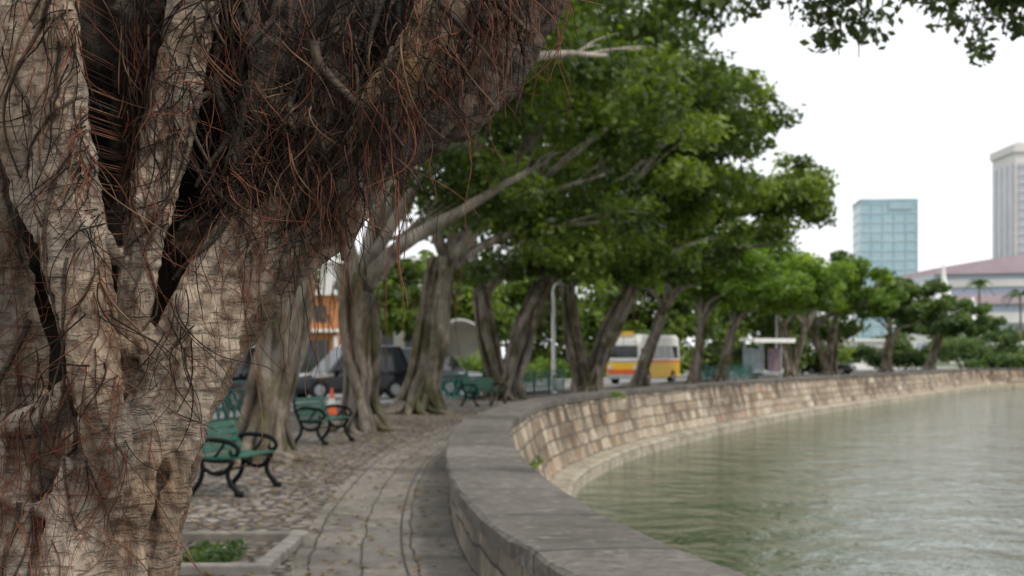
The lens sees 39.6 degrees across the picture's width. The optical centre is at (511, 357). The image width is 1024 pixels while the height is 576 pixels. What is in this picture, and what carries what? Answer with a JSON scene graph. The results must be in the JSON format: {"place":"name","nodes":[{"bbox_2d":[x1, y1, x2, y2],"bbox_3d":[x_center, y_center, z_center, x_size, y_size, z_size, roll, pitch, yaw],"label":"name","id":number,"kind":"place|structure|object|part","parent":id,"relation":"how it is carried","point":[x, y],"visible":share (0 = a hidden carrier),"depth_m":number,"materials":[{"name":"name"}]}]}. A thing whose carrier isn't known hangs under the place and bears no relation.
{"place":"outdoors","nodes":[
{"label":"outdoors","id":0,"kind":"place"},
{"bbox_2d":[308,425,477,575],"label":"stone path","id":1,"kind":"structure","parent":0,"point":[452,561],"depth_m":12.72,"materials":[{"name":"stone"}]},
{"bbox_2d":[290,423,458,575],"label":"path edging","id":2,"kind":"object","parent":1,"relation":"on","point":[306,550],"visible":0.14,"depth_m":13.17,"materials":[{"name":"stone"}]},
{"bbox_2d":[178,374,844,575],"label":"cobbled pavement","id":3,"kind":"structure","parent":0,"point":[296,493],"depth_m":16.80,"materials":[{"name":"grey stone"}]},
{"bbox_2d":[182,536,247,562],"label":"weeds","id":4,"kind":"object","parent":3,"relation":"on","point":[207,553],"visible":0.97,"depth_m":10.45,"materials":[{"name":"green plant"}]},
{"bbox_2d":[211,381,246,421],"bbox_3d":[-6.159,0.990,32.126,0.124,1.020,5.772,0,0,8],"label":"green railing","id":5,"kind":"object","parent":3,"relation":"on","point":[229,401],"visible":0.19,"depth_m":31.56,"materials":[{"name":"metal"}]},
{"bbox_2d":[192,419,281,497],"bbox_3d":[-3.093,1.114,15.902,0.639,0.794,1.297,0,0,10],"label":"park bench","id":6,"kind":"object","parent":3,"relation":"on","point":[227,442],"visible":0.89,"depth_m":15.90,"materials":[{"name":"metal"}]},
{"bbox_2d":[179,531,308,574],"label":"tree pit kerb","id":7,"kind":"object","parent":3,"relation":"on","point":[270,561],"visible":0.59,"depth_m":10.63,"materials":[{"name":"concrete"}]},
{"bbox_2d":[292,396,354,445],"bbox_3d":[-3.314,1.101,25.003,0.661,0.821,1.387,0,0,14],"label":"park bench","id":8,"kind":"object","parent":3,"relation":"on","point":[318,410],"visible":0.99,"depth_m":24.80,"materials":[{"name":"metal"}]},
{"bbox_2d":[328,388,336,414],"bbox_3d":[-4.750,1.140,37.500,0.380,0.700,0.380,0,0,0],"label":"traffic cone","id":9,"kind":"object","parent":3,"relation":"on","point":[332,410],"visible":0.73,"depth_m":37.42,"materials":[{"name":"orange paint"}]},
{"bbox_2d":[188,410,483,575],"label":"fallen leaves","id":10,"kind":"object","parent":3,"relation":"on","point":[375,487],"visible":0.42,"depth_m":16.57,"materials":[{"name":"brown plant"}]},
{"bbox_2d":[400,445,445,575],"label":"drain gutter","id":11,"kind":"object","parent":3,"relation":"on","point":[402,550],"visible":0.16,"depth_m":12.69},
{"bbox_2d":[203,0,652,463],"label":"banyan tree","id":12,"kind":"object","parent":3,"relation":"on","point":[275,417],"visible":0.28,"depth_m":20.71,"materials":[{"name":"brown plant"}]},
{"bbox_2d":[460,378,506,406],"bbox_3d":[-0.862,1.072,44.309,0.710,0.883,1.641,0,0,35],"label":"park bench","id":13,"kind":"object","parent":3,"relation":"on","point":[474,384],"visible":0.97,"depth_m":44.34,"materials":[{"name":"metal"}]},
{"bbox_2d":[440,369,563,400],"bbox_3d":[-0.360,0.990,52.834,0.192,1.020,16.824,0,0,18],"label":"green railing","id":14,"kind":"object","parent":3,"relation":"on","point":[533,386],"visible":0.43,"depth_m":56.37,"materials":[{"name":"metal"}]},
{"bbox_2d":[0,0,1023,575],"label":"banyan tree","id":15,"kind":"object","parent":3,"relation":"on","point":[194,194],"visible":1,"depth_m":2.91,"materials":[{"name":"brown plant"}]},
{"bbox_2d":[314,0,713,433],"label":"banyan tree","id":16,"kind":"object","parent":3,"relation":"on","point":[588,76],"visible":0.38,"depth_m":28.77,"materials":[{"name":"green plant"}]},
{"bbox_2d":[550,283,557,392],"bbox_3d":[2.235,-0.875,60.000,1.230,4.750,0.260,0,0,0],"label":"street lamp","id":17,"kind":"object","parent":3,"relation":"on","point":[553,359],"visible":0.63,"depth_m":59.93,"materials":[{"name":"grey metal"}]},
{"bbox_2d":[384,0,763,414],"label":"banyan tree","id":18,"kind":"object","parent":3,"relation":"on","point":[420,392],"visible":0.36,"depth_m":37.84,"materials":[{"name":"green plant"}]},
{"bbox_2d":[416,41,806,401],"bbox_3d":[2.707,-4.811,50.258,16.009,13.027,12.477,0,0,0],"label":"banyan tree","id":19,"kind":"object","parent":3,"relation":"on","point":[672,175],"visible":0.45,"depth_m":49.72,"materials":[{"name":"green plant"}]},
{"bbox_2d":[530,151,840,394],"bbox_3d":[5.804,-4.205,60.023,16.365,11.916,14.846,0,0,0],"label":"banyan tree","id":20,"kind":"object","parent":3,"relation":"on","point":[779,201],"visible":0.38,"depth_m":56.34,"materials":[{"name":"green plant"}]},
{"bbox_2d":[616,217,802,387],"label":"banyan tree","id":21,"kind":"object","parent":3,"relation":"on","point":[754,266],"visible":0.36,"depth_m":69.60,"materials":[{"name":"green plant"}]},
{"bbox_2d":[701,365,761,381],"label":"green railing","id":22,"kind":"object","parent":3,"relation":"on","point":[735,373],"visible":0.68,"depth_m":95.44,"materials":[{"name":"metal"}]},
{"bbox_2d":[654,239,815,383],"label":"banyan tree","id":23,"kind":"object","parent":3,"relation":"on","point":[717,291],"visible":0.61,"depth_m":78.94,"materials":[{"name":"green plant"}]},
{"bbox_2d":[739,338,795,378],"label":"bus shelter","id":24,"kind":"object","parent":3,"relation":"on","point":[752,357],"visible":0.88,"depth_m":101.27,"materials":[{"name":"grey metal"}]},
{"bbox_2d":[705,252,843,381],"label":"banyan tree","id":25,"kind":"object","parent":3,"relation":"on","point":[821,293],"visible":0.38,"depth_m":88.57,"materials":[{"name":"green plant"}]},
{"bbox_2d":[775,251,859,377],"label":"banyan tree","id":26,"kind":"object","parent":3,"relation":"on","point":[842,269],"visible":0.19,"depth_m":104.74,"materials":[{"name":"green plant"}]},
{"bbox_2d":[765,249,908,375],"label":"banyan tree","id":27,"kind":"object","parent":3,"relation":"on","point":[878,301],"visible":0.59,"depth_m":115.90,"materials":[{"name":"green plant"}]},
{"bbox_2d":[212,367,964,418],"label":"asphalt road","id":28,"kind":"structure","parent":0,"point":[384,398],"depth_m":76.81,"materials":[{"name":"grey asphalt"}]},
{"bbox_2d":[223,346,297,409],"bbox_3d":[-8.204,0.567,41.991,2.110,1.850,4.620,0,0,22],"label":"parked car","id":29,"kind":"object","parent":28,"relation":"on","point":[242,372],"visible":0.1,"depth_m":40.90,"materials":[{"name":"black paint"}]},
{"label":"windows","id":30,"kind":"part","parent":29,"relation":"part of","materials":[{"name":"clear glass"}]},
{"bbox_2d":[297,345,408,398],"bbox_3d":[-6.009,0.517,51.995,4.820,1.950,2.110,0,0,-30],"label":"parked car","id":31,"kind":"object","parent":28,"relation":"on","point":[393,373],"visible":0.45,"depth_m":51.72,"materials":[{"name":"black paint"}]},
{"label":"windows","id":32,"kind":"part","parent":31,"relation":"part of","materials":[{"name":"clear glass"}]},
{"bbox_2d":[385,348,485,395],"bbox_3d":[-3.191,0.542,56.995,4.720,1.900,2.110,0,0,30],"label":"parked car","id":33,"kind":"object","parent":28,"relation":"on","point":[452,365],"visible":0.2,"depth_m":56.16,"materials":[{"name":"black paint"}]},
{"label":"windows","id":34,"kind":"part","parent":33,"relation":"part of","materials":[{"name":"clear glass"}]},
{"bbox_2d":[607,331,679,383],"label":"minibus","id":35,"kind":"object","parent":28,"relation":"on","point":[623,361],"visible":0.57,"depth_m":81.60,"materials":[{"name":"yellow paint"}]},
{"bbox_2d":[610,346,677,357],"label":"windows","id":36,"kind":"structure","parent":35,"relation":"in","point":[618,351],"depth_m":81.50,"materials":[{"name":"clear glass"}]},
{"bbox_2d":[775,315,777,374],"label":"street lamp","id":37,"kind":"object","parent":28,"relation":"on","point":[776,337],"visible":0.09,"depth_m":120.92,"materials":[{"name":"grey metal"}]},
{"bbox_2d":[804,358,856,374],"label":"parked car","id":38,"kind":"object","parent":28,"relation":"on","point":[842,369],"visible":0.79,"depth_m":127.48,"materials":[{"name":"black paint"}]},
{"bbox_2d":[309,358,963,394],"bbox_3d":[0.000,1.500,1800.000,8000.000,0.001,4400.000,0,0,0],"label":"ground","id":39,"kind":"structure","parent":0,"point":[937,365],"depth_m":220.75,"materials":[{"name":"grey plant"}]},
{"bbox_2d":[254,290,340,372],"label":"terracotta shop","id":40,"kind":"structure","parent":39,"relation":"on","point":[313,364],"depth_m":83.96,"materials":[{"name":"orange paint"}]},
{"bbox_2d":[321,259,421,347],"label":"white building","id":41,"kind":"structure","parent":39,"relation":"on","point":[396,340],"depth_m":97.00,"materials":[{"name":"paint"}]},
{"bbox_2d":[214,368,966,422],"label":"road kerb","id":42,"kind":"structure","parent":39,"relation":"on","point":[385,404],"depth_m":69.46,"materials":[{"name":"stone"}]},
{"bbox_2d":[315,249,870,376],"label":"distant trees","id":43,"kind":"object","parent":39,"relation":"on","point":[681,318],"visible":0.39,"depth_m":105.42,"materials":[{"name":"green plant"}]},
{"bbox_2d":[445,368,1023,575],"bbox_3d":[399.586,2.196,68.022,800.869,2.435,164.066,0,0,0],"label":"stone seawall","id":44,"kind":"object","parent":39,"relation":"on","point":[514,512],"visible":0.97,"depth_m":29.66,"materials":[{"name":"stone"}]},
{"bbox_2d":[529,390,625,468],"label":"wall weeds","id":45,"kind":"object","parent":44,"relation":"on","point":[615,394],"depth_m":27.49,"materials":[{"name":"green plant"}]},
{"bbox_2d":[839,269,957,372],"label":"banyan tree","id":46,"kind":"object","parent":39,"relation":"on","point":[927,307],"visible":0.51,"depth_m":138.41,"materials":[{"name":"green plant"}]},
{"bbox_2d":[840,333,1023,369],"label":"shore shrubs","id":47,"kind":"object","parent":39,"relation":"on","point":[1006,352],"visible":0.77,"depth_m":165.60,"materials":[{"name":"green plant"}]},
{"bbox_2d":[871,324,1023,363],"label":"distant trees","id":48,"kind":"object","parent":39,"relation":"on","point":[988,337],"visible":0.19,"depth_m":234.52,"materials":[{"name":"green plant"}]},
{"bbox_2d":[892,297,1007,370],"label":"banyan tree","id":49,"kind":"object","parent":39,"relation":"on","point":[959,322],"visible":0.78,"depth_m":158.86,"materials":[{"name":"green plant"}]},
{"bbox_2d":[963,277,994,339],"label":"palm tree","id":50,"kind":"object","parent":39,"relation":"on","point":[980,282],"visible":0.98,"depth_m":249.82,"materials":[{"name":"green plant"}]},
{"bbox_2d":[1000,289,1023,342],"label":"palm tree","id":51,"kind":"object","parent":39,"relation":"on","point":[1016,292],"visible":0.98,"depth_m":247.83,"materials":[{"name":"green plant"}]},
{"bbox_2d":[316,0,1023,357],"label":"sky","id":52,"kind":"structure","parent":0,"point":[909,118],"materials":[{"name":"white"}]},
{"bbox_2d":[536,367,937,381],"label":"pavement","id":53,"kind":"structure","parent":0,"point":[687,374],"depth_m":123.76,"materials":[{"name":"concrete"}]},
{"bbox_2d":[448,318,501,369],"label":"vaulted canopy","id":54,"kind":"object","parent":53,"relation":"on","point":[466,337],"visible":0.23,"depth_m":83.85,"materials":[{"name":"concrete"}]},
{"bbox_2d":[456,350,571,384],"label":"roadside hedge","id":55,"kind":"object","parent":53,"relation":"on","point":[536,365],"visible":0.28,"depth_m":76.34,"materials":[{"name":"green plant"}]},
{"bbox_2d":[841,339,885,369],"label":"white pavilion","id":56,"kind":"structure","parent":53,"relation":"on","point":[879,343],"depth_m":182.00,"materials":[{"name":"paint"}]},
{"bbox_2d":[575,388,1023,575],"bbox_3d":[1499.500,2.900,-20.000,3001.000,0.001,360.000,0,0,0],"label":"lake water","id":57,"kind":"structure","parent":0,"point":[932,486],"depth_m":30.40,"materials":[{"name":"green liquid"}]},
{"bbox_2d":[852,198,917,338],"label":"glass office tower","id":58,"kind":"structure","parent":0,"point":[885,232],"depth_m":500.09,"materials":[{"name":"blue glass"}]},
{"bbox_2d":[912,260,976,364],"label":"white tent pavilion","id":59,"kind":"structure","parent":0,"point":[944,278],"depth_m":289.55,"materials":[{"name":"fabric"}]},
{"bbox_2d":[892,254,1023,363],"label":"mauve hotel","id":60,"kind":"structure","parent":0,"point":[1004,275],"depth_m":345.70,"materials":[{"name":"white paint"}]},
{"bbox_2d":[990,141,1023,258],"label":"residential tower","id":61,"kind":"structure","parent":0,"point":[1007,200],"depth_m":507.01,"materials":[{"name":"grey concrete"}]}
]}

